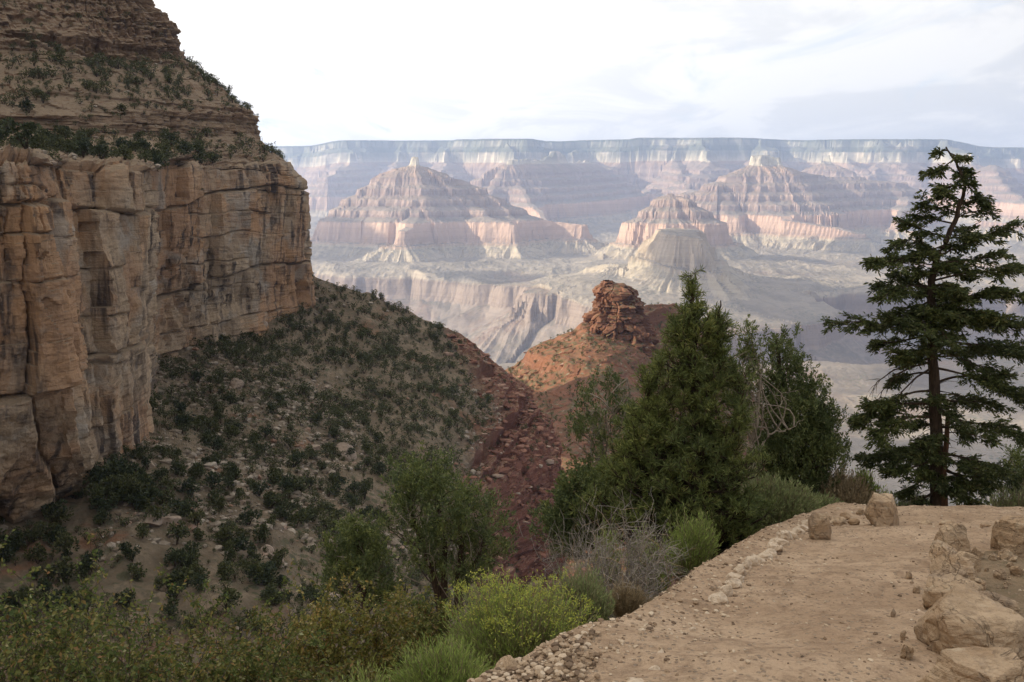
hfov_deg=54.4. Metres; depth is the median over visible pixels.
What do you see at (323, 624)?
oak brush
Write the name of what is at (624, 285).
boulder
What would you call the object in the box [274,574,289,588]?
pinyon tree
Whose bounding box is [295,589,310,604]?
pinyon tree
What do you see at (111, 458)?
pinyon tree
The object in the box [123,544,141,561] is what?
pinyon tree
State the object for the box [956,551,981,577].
wall stone
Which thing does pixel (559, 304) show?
mesa
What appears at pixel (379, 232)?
butte
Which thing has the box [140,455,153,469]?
pinyon tree
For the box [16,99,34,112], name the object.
pinyon tree
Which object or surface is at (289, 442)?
pinyon tree
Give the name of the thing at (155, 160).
pinyon tree
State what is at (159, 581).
pinyon tree
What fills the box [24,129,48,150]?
pinyon tree
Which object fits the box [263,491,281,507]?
pinyon tree
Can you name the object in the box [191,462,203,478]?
pinyon tree
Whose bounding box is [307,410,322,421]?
pinyon tree
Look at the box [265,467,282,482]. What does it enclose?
pinyon tree
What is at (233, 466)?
pinyon tree
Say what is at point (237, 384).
boulder
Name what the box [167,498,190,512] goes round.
pinyon tree
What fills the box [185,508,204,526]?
pinyon tree
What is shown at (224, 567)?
pinyon tree
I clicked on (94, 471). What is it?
pinyon tree
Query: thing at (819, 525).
curb stone
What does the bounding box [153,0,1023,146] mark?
sky
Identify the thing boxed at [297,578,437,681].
oak brush
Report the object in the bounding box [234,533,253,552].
pinyon tree
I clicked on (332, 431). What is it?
pinyon tree
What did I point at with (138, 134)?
pinyon tree
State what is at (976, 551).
rubble stone
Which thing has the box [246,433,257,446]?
pinyon tree
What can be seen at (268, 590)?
pinyon tree
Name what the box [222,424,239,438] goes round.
pinyon tree
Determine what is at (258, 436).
pinyon tree
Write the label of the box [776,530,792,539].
curb stone
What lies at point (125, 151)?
pinyon tree
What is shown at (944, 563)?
wall stone
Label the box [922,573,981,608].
wall stone
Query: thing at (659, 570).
rabbitbrush
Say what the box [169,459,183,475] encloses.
pinyon tree
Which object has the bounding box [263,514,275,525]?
pinyon tree
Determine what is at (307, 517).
pinyon tree
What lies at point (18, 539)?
pinyon tree
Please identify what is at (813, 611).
trail
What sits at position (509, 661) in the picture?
boulder
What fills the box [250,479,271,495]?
pinyon tree
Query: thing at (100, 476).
pinyon tree
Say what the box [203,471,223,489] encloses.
pinyon tree
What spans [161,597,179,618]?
pinyon tree
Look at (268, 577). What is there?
pinyon tree
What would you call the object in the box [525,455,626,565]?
juniper tree
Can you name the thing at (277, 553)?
pinyon tree
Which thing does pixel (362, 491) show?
pinyon tree
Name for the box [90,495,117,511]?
pinyon tree
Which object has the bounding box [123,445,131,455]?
pinyon tree
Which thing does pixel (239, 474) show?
pinyon tree
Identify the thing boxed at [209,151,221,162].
pinyon tree
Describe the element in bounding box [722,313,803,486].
juniper tree
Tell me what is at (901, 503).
shrub
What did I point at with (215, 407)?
pinyon tree
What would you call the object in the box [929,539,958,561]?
wall stone
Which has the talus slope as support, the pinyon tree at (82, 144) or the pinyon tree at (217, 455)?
the pinyon tree at (217, 455)
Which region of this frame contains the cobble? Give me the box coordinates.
[900,643,913,660]
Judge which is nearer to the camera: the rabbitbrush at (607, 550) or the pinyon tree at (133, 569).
the rabbitbrush at (607, 550)
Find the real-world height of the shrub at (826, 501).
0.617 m
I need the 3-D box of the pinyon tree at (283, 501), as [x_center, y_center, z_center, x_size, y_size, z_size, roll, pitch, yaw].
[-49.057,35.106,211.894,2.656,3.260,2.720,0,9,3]
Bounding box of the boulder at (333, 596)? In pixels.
[320,591,339,605]
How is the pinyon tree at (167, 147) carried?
on the cliff
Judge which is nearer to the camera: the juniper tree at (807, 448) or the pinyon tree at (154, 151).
the juniper tree at (807, 448)
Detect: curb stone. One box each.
[627,677,644,681]
[649,665,659,669]
[708,591,728,604]
[719,584,732,596]
[724,578,741,588]
[726,572,744,582]
[733,564,746,575]
[742,559,751,568]
[744,556,758,566]
[751,553,766,563]
[757,551,772,558]
[764,548,776,557]
[766,542,783,551]
[769,537,789,545]
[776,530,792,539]
[790,530,798,538]
[792,526,804,534]
[798,525,808,531]
[801,520,807,525]
[808,512,831,539]
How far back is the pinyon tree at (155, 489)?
184.20 m
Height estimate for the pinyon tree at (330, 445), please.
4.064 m
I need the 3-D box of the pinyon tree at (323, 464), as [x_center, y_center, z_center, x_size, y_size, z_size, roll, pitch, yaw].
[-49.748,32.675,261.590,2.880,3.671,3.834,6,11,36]
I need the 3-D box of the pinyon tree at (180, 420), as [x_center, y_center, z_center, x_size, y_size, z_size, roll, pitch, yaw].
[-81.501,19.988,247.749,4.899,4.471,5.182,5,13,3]
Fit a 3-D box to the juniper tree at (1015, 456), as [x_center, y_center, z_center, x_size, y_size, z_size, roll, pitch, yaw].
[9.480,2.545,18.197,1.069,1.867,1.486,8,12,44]
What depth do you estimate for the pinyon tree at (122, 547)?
159.94 m
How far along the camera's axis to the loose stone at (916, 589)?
7.99 m
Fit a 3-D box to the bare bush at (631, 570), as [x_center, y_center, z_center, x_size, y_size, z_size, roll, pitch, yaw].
[0.995,2.323,9.744,1.789,1.958,1.577,4,9,26]
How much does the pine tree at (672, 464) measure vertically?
4.304 m
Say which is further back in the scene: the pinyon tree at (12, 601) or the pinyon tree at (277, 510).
the pinyon tree at (277, 510)
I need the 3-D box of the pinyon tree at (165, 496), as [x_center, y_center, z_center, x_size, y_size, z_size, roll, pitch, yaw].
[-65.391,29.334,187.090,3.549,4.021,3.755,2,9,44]
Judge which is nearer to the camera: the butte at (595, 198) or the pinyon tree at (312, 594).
the pinyon tree at (312, 594)
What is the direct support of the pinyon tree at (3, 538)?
on the talus slope
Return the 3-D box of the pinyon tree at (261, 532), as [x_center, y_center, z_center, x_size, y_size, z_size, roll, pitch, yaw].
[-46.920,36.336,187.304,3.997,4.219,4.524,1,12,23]
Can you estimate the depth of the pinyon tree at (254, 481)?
220.44 m
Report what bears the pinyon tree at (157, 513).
on the talus slope
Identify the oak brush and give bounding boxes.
[0,529,218,681]
[0,602,225,681]
[1,546,215,681]
[53,598,271,681]
[121,558,335,681]
[169,616,374,681]
[239,567,407,681]
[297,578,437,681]
[369,584,469,681]
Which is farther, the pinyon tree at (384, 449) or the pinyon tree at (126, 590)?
the pinyon tree at (384, 449)
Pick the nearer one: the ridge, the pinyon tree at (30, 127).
the pinyon tree at (30, 127)
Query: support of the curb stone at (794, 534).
on the trail
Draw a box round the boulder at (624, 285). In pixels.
[617,283,627,287]
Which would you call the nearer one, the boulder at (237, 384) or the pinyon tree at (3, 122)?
the pinyon tree at (3, 122)
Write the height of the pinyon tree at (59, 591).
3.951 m
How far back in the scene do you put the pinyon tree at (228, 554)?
170.79 m
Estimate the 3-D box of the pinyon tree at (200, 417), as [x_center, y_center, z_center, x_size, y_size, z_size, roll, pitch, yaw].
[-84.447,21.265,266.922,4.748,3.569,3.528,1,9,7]
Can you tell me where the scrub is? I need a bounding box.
[0,0,763,644]
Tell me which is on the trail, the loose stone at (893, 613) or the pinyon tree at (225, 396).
the loose stone at (893, 613)
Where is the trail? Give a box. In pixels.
[475,502,1023,681]
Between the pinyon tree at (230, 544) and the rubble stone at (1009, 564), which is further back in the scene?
the pinyon tree at (230, 544)
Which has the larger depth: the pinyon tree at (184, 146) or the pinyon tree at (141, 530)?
the pinyon tree at (184, 146)
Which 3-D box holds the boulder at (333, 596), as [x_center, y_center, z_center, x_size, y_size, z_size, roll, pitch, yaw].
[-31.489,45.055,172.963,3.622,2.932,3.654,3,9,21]
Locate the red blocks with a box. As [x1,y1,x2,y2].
[443,304,760,588]
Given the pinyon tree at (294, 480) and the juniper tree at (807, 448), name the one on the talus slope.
the pinyon tree at (294, 480)
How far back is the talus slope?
242.30 m
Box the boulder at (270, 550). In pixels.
[260,544,273,557]
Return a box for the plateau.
[270,137,1023,222]
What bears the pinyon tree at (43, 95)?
on the cliff
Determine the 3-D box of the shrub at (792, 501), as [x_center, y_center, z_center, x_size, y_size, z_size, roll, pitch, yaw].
[3.954,2.445,14.886,1.255,1.091,1.401,-5,10,-28]
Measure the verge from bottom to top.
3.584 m
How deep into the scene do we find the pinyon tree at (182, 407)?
264.45 m
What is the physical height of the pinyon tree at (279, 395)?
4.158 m
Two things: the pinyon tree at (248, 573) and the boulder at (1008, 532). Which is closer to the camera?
the boulder at (1008, 532)
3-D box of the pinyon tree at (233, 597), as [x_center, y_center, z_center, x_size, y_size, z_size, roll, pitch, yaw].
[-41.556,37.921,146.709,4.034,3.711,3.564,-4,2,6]
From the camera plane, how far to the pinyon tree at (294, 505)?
214.63 m
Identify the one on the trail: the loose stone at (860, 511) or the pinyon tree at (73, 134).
the loose stone at (860, 511)
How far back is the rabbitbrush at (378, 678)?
6.21 m
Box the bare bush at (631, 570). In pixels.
[517,486,694,620]
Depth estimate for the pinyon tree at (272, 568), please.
165.39 m
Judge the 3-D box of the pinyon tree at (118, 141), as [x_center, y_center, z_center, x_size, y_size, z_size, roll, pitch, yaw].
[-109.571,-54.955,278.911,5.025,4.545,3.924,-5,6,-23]
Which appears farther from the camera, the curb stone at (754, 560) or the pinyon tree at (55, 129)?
the pinyon tree at (55, 129)
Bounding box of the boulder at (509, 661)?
[494,655,518,670]
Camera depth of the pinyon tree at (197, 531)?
175.21 m
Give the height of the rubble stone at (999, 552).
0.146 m
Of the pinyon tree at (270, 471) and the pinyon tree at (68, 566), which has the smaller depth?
the pinyon tree at (68, 566)
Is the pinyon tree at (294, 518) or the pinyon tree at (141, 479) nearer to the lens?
the pinyon tree at (141, 479)
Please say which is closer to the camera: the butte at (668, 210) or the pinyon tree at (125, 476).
the pinyon tree at (125, 476)
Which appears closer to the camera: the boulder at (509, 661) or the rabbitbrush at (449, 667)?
the boulder at (509, 661)
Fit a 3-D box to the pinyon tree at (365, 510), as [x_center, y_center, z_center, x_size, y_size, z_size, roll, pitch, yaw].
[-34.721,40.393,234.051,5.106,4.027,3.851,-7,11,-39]
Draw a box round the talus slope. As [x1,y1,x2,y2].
[0,276,496,681]
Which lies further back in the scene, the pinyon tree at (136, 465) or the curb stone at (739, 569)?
the pinyon tree at (136, 465)
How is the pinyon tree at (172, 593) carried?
on the talus slope
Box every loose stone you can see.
[830,516,846,524]
[833,519,841,525]
[839,512,850,518]
[847,518,859,524]
[856,508,863,514]
[890,608,895,616]
[900,630,905,639]
[905,571,912,578]
[912,585,919,593]
[921,519,931,524]
[939,519,954,524]
[980,522,991,527]
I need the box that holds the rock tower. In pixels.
[582,280,658,358]
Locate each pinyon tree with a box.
[0,117,14,130]
[0,117,42,148]
[0,128,9,140]
[0,533,10,559]
[0,540,15,562]
[0,591,29,615]
[8,530,25,550]
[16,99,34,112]
[16,583,42,605]
[23,528,39,542]
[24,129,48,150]
[24,541,47,563]
[30,567,43,580]
[32,89,50,102]
[36,577,55,595]
[40,566,57,581]
[41,128,52,137]
[41,498,67,521]
[41,524,71,544]
[42,506,74,524]
[44,595,74,613]
[48,137,65,152]
[48,529,80,553]
[51,555,79,582]
[52,125,63,136]
[52,588,79,610]
[56,126,71,138]
[56,568,72,582]
[61,549,72,558]
[61,586,77,595]
[62,138,78,154]
[68,132,86,139]
[73,136,93,157]
[74,589,93,605]
[75,132,93,143]
[75,565,88,580]
[77,547,103,575]
[85,127,99,139]
[85,465,104,479]
[88,140,112,158]
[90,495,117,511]
[92,509,112,523]
[93,513,107,524]
[94,468,111,483]
[97,461,127,475]
[102,458,127,472]
[106,452,127,463]
[107,453,118,460]
[109,587,136,606]
[110,147,120,156]
[112,137,129,147]
[112,472,136,489]
[115,139,131,149]
[116,144,133,159]
[118,541,131,557]
[119,461,140,478]
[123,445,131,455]
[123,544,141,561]
[124,477,144,497]
[126,561,147,580]
[130,444,149,458]
[131,138,149,148]
[132,130,145,140]
[133,496,149,511]
[134,487,157,502]
[135,522,148,537]
[136,476,146,485]
[137,137,152,149]
[137,150,151,161]
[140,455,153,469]
[142,474,157,489]
[145,145,164,159]
[145,502,170,520]
[147,486,162,504]
[149,398,157,412]
[150,154,164,166]
[150,466,168,481]
[153,444,168,456]
[153,575,166,589]
[154,475,179,492]
[154,486,174,504]
[157,141,172,157]
[159,153,169,166]
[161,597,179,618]
[162,570,178,589]
[163,546,182,567]
[164,131,180,144]
[165,581,186,599]
[166,520,191,544]
[166,547,194,567]
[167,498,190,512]
[167,565,198,586]
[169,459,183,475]
[170,447,181,458]
[173,399,188,406]
[174,411,195,426]
[174,477,200,497]
[175,403,185,414]
[177,141,195,154]
[177,496,202,518]
[179,463,187,476]
[181,540,200,564]
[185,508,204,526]
[187,462,206,479]
[187,547,201,567]
[188,561,210,578]
[189,573,208,590]
[190,141,204,154]
[191,415,204,422]
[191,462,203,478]
[192,369,205,382]
[192,527,206,540]
[199,434,213,445]
[201,454,212,464]
[202,415,217,428]
[203,428,213,440]
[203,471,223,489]
[207,419,222,432]
[207,488,222,505]
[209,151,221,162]
[209,449,225,464]
[211,402,223,412]
[211,434,225,450]
[213,409,224,422]
[213,496,227,509]
[213,523,237,543]
[215,521,235,533]
[215,587,242,608]
[216,561,239,581]
[218,539,234,550]
[219,558,232,570]
[220,391,237,403]
[221,472,234,487]
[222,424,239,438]
[222,534,235,542]
[223,462,238,476]
[223,547,235,561]
[224,422,242,434]
[226,467,242,480]
[233,528,249,537]
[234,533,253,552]
[235,487,245,499]
[237,506,262,525]
[237,558,251,570]
[245,562,268,584]
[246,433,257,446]
[246,478,260,483]
[247,430,264,443]
[247,543,256,553]
[247,550,263,563]
[248,558,265,582]
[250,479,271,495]
[252,523,270,542]
[253,440,270,452]
[258,424,273,438]
[259,570,275,585]
[259,582,277,603]
[262,560,279,578]
[263,491,275,508]
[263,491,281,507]
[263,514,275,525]
[265,401,277,414]
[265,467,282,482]
[265,586,287,604]
[267,467,283,484]
[267,592,280,604]
[269,557,283,569]
[271,547,288,562]
[272,505,288,518]
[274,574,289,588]
[275,392,283,400]
[275,476,291,493]
[275,498,287,506]
[280,588,294,602]
[281,436,295,447]
[282,511,292,519]
[286,508,306,527]
[287,451,303,466]
[287,475,304,492]
[287,500,301,509]
[291,448,310,461]
[292,484,308,495]
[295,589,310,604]
[297,508,313,523]
[301,582,316,600]
[303,476,316,488]
[304,446,320,457]
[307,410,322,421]
[308,503,323,518]
[308,591,324,604]
[309,510,317,521]
[316,460,328,470]
[316,501,335,511]
[320,442,334,452]
[326,482,343,492]
[328,425,340,437]
[328,472,339,485]
[328,508,346,520]
[334,473,349,484]
[340,447,354,456]
[344,480,363,492]
[346,495,360,508]
[357,484,372,499]
[357,504,373,517]
[360,440,372,453]
[360,477,372,487]
[370,505,382,519]
[372,432,385,442]
[373,461,386,475]
[375,445,386,455]
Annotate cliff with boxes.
[0,0,315,523]
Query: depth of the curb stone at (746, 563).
8.86 m
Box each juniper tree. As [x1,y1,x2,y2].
[310,508,408,615]
[371,440,518,613]
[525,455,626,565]
[559,363,643,541]
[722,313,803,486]
[740,321,866,496]
[996,444,1023,504]
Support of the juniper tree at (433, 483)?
on the hillside
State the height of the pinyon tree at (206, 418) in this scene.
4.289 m
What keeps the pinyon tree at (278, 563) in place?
on the talus slope
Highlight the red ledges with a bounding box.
[450,331,572,629]
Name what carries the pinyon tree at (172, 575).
on the talus slope
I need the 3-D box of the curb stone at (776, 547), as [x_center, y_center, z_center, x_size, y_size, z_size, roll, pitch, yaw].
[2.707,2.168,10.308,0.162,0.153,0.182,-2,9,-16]
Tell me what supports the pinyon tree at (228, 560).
on the talus slope
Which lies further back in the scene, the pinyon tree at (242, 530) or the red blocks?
the red blocks
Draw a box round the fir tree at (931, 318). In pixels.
[820,146,1023,505]
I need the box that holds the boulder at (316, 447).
[305,444,319,450]
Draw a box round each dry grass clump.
[601,575,655,617]
[809,461,874,504]
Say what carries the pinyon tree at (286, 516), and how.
on the talus slope
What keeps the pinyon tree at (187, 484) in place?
on the talus slope
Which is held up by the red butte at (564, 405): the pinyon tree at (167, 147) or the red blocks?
the red blocks
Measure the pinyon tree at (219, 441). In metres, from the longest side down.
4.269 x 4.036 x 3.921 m
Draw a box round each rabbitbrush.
[334,654,403,681]
[385,627,494,681]
[436,565,602,672]
[544,561,615,631]
[591,516,623,616]
[622,513,671,600]
[661,504,723,582]
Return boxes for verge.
[976,551,1023,617]
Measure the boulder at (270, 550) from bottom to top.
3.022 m
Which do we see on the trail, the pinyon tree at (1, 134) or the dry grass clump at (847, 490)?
the dry grass clump at (847, 490)
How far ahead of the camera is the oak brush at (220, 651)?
11.82 m
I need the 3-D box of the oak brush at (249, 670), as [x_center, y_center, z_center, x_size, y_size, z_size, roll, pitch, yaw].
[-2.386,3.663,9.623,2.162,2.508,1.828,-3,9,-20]
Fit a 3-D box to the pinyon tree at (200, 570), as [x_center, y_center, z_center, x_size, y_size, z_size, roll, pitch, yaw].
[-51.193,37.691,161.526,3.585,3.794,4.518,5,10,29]
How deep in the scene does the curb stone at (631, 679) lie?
5.30 m
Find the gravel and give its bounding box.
[467,503,1023,681]
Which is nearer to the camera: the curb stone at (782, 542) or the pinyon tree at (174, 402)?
the curb stone at (782, 542)
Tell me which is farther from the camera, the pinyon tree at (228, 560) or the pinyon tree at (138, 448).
the pinyon tree at (138, 448)
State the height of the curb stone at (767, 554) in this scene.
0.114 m
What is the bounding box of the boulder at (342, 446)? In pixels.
[329,442,356,460]
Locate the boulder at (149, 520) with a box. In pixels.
[144,515,163,525]
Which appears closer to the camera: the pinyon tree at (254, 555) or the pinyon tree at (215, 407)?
the pinyon tree at (254, 555)
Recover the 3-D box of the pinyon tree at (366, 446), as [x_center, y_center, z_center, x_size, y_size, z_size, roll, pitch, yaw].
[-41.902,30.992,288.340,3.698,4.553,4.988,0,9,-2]
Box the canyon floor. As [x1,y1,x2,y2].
[309,223,1023,505]
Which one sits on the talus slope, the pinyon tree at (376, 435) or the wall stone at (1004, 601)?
the pinyon tree at (376, 435)
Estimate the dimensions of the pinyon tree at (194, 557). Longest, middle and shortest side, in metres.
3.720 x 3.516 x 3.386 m
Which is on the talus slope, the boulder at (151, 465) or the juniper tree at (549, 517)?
the boulder at (151, 465)
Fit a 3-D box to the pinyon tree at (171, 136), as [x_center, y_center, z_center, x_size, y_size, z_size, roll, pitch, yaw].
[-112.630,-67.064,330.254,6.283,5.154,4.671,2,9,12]
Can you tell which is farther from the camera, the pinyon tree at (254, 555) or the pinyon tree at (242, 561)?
the pinyon tree at (254, 555)
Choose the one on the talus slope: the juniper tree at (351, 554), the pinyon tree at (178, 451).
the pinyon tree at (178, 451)
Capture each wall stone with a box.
[914,583,1023,660]
[917,646,1023,681]
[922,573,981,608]
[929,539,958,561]
[929,553,974,580]
[934,523,970,552]
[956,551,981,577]
[980,591,1020,614]
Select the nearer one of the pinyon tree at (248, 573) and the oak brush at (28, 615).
the oak brush at (28, 615)
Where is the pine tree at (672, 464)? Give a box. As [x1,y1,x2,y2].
[565,263,777,559]
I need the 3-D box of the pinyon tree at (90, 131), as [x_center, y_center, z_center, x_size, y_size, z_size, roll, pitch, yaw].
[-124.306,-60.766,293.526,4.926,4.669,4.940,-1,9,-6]
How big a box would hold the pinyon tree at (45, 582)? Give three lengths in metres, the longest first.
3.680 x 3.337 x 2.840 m
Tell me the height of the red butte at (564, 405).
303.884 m
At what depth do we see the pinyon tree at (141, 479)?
185.95 m
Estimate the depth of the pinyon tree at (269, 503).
209.91 m
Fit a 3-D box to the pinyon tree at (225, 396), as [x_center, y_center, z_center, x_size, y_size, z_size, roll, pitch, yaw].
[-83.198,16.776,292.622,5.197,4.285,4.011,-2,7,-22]
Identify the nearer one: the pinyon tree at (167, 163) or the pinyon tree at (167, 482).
the pinyon tree at (167, 482)
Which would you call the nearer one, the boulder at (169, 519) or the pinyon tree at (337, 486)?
the boulder at (169, 519)
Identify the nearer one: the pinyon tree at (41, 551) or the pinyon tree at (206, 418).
the pinyon tree at (41, 551)
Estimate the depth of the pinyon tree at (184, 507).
182.67 m
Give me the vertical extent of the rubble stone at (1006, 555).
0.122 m
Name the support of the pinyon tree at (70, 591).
on the talus slope
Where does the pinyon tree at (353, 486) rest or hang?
on the talus slope
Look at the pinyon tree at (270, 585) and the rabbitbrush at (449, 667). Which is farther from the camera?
the pinyon tree at (270, 585)
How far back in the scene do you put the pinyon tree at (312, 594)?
165.43 m
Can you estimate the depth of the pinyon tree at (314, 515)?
211.11 m
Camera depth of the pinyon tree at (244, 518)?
191.42 m
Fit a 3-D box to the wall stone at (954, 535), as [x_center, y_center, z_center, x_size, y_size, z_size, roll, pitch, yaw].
[4.249,1.981,9.622,0.329,0.467,0.348,0,9,0]
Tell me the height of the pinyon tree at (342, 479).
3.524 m
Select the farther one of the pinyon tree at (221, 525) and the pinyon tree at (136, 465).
the pinyon tree at (136, 465)
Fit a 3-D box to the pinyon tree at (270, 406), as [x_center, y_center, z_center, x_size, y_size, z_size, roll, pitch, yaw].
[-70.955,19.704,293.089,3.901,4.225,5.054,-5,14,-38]
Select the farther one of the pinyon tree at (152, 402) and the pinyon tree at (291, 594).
the pinyon tree at (152, 402)
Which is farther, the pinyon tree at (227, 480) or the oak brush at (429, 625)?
the pinyon tree at (227, 480)
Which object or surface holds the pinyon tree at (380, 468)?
on the talus slope
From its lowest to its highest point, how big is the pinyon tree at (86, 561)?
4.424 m
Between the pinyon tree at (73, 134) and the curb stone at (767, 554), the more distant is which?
the pinyon tree at (73, 134)
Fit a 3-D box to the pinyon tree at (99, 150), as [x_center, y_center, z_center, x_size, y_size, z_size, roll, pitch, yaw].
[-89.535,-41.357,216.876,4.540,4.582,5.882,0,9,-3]
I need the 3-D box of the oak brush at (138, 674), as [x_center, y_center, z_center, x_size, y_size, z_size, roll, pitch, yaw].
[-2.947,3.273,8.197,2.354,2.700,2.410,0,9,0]
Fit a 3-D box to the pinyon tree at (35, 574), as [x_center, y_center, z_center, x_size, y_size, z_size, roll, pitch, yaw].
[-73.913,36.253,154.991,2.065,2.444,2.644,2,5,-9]
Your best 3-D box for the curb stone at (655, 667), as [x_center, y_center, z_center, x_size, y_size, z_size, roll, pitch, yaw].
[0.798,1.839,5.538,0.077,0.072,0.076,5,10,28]
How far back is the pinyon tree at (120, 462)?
189.29 m
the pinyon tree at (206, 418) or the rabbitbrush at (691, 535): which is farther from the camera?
the pinyon tree at (206, 418)
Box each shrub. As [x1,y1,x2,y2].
[739,469,823,529]
[811,491,844,508]
[852,466,888,493]
[888,491,930,505]
[979,480,1023,506]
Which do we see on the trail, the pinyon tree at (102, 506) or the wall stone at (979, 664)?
the wall stone at (979, 664)
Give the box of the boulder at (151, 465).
[144,459,154,468]
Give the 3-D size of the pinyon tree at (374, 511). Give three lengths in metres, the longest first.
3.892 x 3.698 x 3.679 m
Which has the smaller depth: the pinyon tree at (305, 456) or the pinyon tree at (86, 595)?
the pinyon tree at (86, 595)
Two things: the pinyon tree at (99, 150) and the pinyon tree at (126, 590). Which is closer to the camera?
the pinyon tree at (126, 590)
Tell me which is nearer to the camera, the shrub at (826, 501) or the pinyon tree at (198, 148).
the shrub at (826, 501)
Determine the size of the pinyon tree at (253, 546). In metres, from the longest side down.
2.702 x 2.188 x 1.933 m
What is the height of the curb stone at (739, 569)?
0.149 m
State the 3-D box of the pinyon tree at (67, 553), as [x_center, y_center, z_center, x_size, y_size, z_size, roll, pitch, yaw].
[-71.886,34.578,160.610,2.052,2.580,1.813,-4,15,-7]
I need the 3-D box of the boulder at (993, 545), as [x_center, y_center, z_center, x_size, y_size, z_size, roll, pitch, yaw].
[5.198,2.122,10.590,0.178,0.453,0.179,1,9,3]
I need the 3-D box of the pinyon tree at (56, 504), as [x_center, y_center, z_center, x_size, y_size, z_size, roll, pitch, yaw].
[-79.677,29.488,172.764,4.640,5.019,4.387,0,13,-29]
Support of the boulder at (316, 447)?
on the talus slope
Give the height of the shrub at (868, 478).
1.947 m
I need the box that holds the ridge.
[310,147,1023,264]
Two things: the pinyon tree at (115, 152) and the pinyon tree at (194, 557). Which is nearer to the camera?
the pinyon tree at (194, 557)
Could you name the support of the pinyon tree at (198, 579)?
on the talus slope
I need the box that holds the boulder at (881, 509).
[864,492,898,525]
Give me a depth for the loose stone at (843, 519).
12.86 m
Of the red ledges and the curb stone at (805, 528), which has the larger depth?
the red ledges
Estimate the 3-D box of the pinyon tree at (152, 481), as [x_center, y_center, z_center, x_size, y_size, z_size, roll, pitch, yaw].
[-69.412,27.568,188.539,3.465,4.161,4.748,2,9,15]
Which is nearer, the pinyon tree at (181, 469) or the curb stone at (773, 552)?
the curb stone at (773, 552)
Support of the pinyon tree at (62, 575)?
on the talus slope
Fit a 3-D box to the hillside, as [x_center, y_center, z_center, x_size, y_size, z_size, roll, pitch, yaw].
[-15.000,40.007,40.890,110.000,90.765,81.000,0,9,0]
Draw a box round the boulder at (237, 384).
[229,380,244,388]
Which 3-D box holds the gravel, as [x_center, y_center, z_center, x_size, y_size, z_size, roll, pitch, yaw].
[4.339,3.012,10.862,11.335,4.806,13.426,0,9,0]
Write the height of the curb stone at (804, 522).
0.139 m
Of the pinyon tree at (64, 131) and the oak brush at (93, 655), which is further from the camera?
the pinyon tree at (64, 131)
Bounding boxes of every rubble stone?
[971,547,984,558]
[975,578,982,583]
[981,580,986,589]
[988,553,996,560]
[993,568,1006,579]
[996,549,1009,555]
[1001,550,1012,559]
[1006,561,1013,567]
[1009,555,1016,561]
[1009,566,1023,575]
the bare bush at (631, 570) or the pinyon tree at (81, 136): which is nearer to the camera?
the bare bush at (631, 570)
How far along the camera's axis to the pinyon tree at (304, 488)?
228.43 m
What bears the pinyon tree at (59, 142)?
on the cliff
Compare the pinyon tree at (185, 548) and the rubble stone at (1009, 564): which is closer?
the rubble stone at (1009, 564)
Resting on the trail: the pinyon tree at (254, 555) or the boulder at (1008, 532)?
the boulder at (1008, 532)
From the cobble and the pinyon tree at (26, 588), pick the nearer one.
the cobble
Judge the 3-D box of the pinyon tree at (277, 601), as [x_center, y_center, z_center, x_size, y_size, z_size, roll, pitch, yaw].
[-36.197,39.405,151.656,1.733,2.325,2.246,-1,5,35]
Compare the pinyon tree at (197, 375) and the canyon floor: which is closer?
the pinyon tree at (197, 375)
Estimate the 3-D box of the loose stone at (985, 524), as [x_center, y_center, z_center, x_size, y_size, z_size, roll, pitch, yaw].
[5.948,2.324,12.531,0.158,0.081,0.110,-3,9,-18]
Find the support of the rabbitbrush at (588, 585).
on the hillside
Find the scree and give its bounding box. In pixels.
[0,47,543,645]
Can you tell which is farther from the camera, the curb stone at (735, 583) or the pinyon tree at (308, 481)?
the pinyon tree at (308, 481)
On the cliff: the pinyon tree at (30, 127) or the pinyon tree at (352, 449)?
the pinyon tree at (30, 127)
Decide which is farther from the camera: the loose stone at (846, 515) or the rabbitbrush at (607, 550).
the loose stone at (846, 515)
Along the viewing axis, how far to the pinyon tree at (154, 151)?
255.48 m
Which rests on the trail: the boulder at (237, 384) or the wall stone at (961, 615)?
the wall stone at (961, 615)
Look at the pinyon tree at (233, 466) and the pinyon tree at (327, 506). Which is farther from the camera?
the pinyon tree at (327, 506)
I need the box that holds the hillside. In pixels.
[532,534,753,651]
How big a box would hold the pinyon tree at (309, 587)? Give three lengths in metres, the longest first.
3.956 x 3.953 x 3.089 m
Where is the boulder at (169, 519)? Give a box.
[162,516,181,527]
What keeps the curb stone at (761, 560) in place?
on the trail
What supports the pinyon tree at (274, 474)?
on the talus slope
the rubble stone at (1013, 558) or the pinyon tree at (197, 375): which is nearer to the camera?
the rubble stone at (1013, 558)
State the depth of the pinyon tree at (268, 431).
268.05 m
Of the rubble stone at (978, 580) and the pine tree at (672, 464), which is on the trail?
the rubble stone at (978, 580)
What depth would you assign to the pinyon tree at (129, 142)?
281.24 m
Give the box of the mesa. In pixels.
[466,228,891,364]
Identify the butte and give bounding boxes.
[310,157,608,304]
[470,151,649,241]
[505,303,771,586]
[568,193,804,271]
[600,155,958,262]

